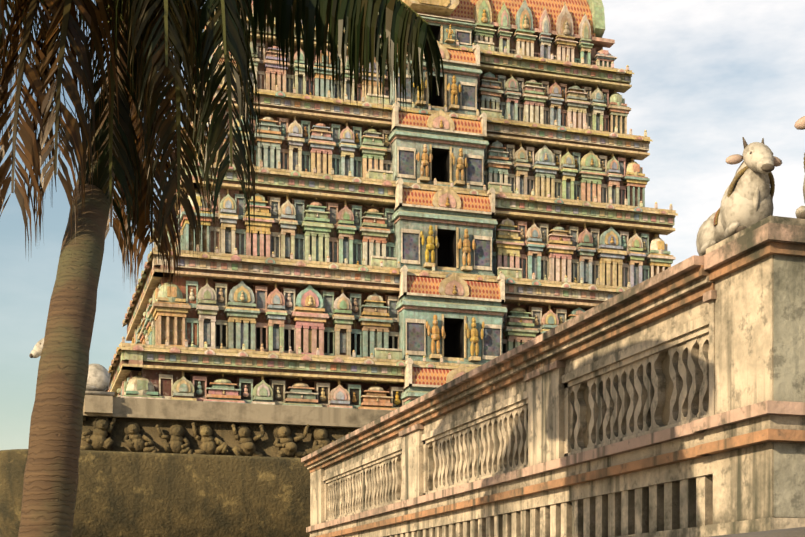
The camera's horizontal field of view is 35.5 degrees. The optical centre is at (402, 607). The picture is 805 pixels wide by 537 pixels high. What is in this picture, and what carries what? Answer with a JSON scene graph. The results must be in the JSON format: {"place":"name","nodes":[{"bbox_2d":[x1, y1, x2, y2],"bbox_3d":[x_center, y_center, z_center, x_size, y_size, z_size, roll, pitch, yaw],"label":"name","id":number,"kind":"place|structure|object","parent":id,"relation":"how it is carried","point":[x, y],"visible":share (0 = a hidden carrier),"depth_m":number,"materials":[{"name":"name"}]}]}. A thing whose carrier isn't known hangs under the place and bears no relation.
{"place":"outdoors","nodes":[
{"label":"outdoors","id":0,"kind":"place"},
{"bbox_2d":[0,416,358,536],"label":"wall","id":1,"kind":"structure","parent":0,"point":[153,478],"depth_m":24.10,"materials":[{"name":"stone"}]},
{"bbox_2d":[83,395,392,427],"bbox_3d":[8.248,-3.925,29.145,31.600,0.390,0.820,0,0,-17],"label":"ledge","id":2,"kind":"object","parent":1,"relation":"on","point":[135,408],"depth_m":25.29,"materials":[{"name":"stone"}]},
{"bbox_2d":[29,338,114,396],"bbox_3d":[-6.483,-4.749,24.649,1.592,1.244,0.736,0,0,-17],"label":"bull statue","id":3,"kind":"object","parent":2,"relation":"on","point":[98,380],"visible":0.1,"depth_m":24.47,"materials":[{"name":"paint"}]},
{"bbox_2d":[0,0,443,536],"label":"palm","id":4,"kind":"object","parent":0,"point":[156,37],"depth_m":7.09,"materials":[{"name":"green plant"}]},
{"bbox_2d":[105,0,677,410],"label":"temple tower","id":5,"kind":"structure","parent":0,"point":[487,204],"depth_m":52.98,"materials":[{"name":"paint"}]},
{"bbox_2d":[0,0,804,449],"label":"sky","id":6,"kind":"structure","parent":0,"point":[709,75],"materials":[{"name":"white"}]},
{"bbox_2d":[301,215,804,536],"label":"white wall","id":7,"kind":"structure","parent":0,"point":[669,402],"depth_m":11.63,"materials":[{"name":"beige stone"}]},
{"bbox_2d":[696,137,781,255],"bbox_3d":[2.747,-3.312,10.181,0.508,0.814,1.074,0,0,-7],"label":"bull statue","id":8,"kind":"object","parent":7,"relation":"on","point":[747,199],"visible":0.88,"depth_m":9.92,"materials":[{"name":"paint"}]},
{"bbox_2d":[794,116,804,218],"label":"bull statue","id":9,"kind":"object","parent":7,"relation":"on","point":[800,125],"visible":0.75,"depth_m":9.78,"materials":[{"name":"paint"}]},
{"bbox_2d":[709,527,804,536],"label":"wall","id":10,"kind":"structure","parent":0,"point":[795,532],"depth_m":4.65,"materials":[{"name":"beige stone"}]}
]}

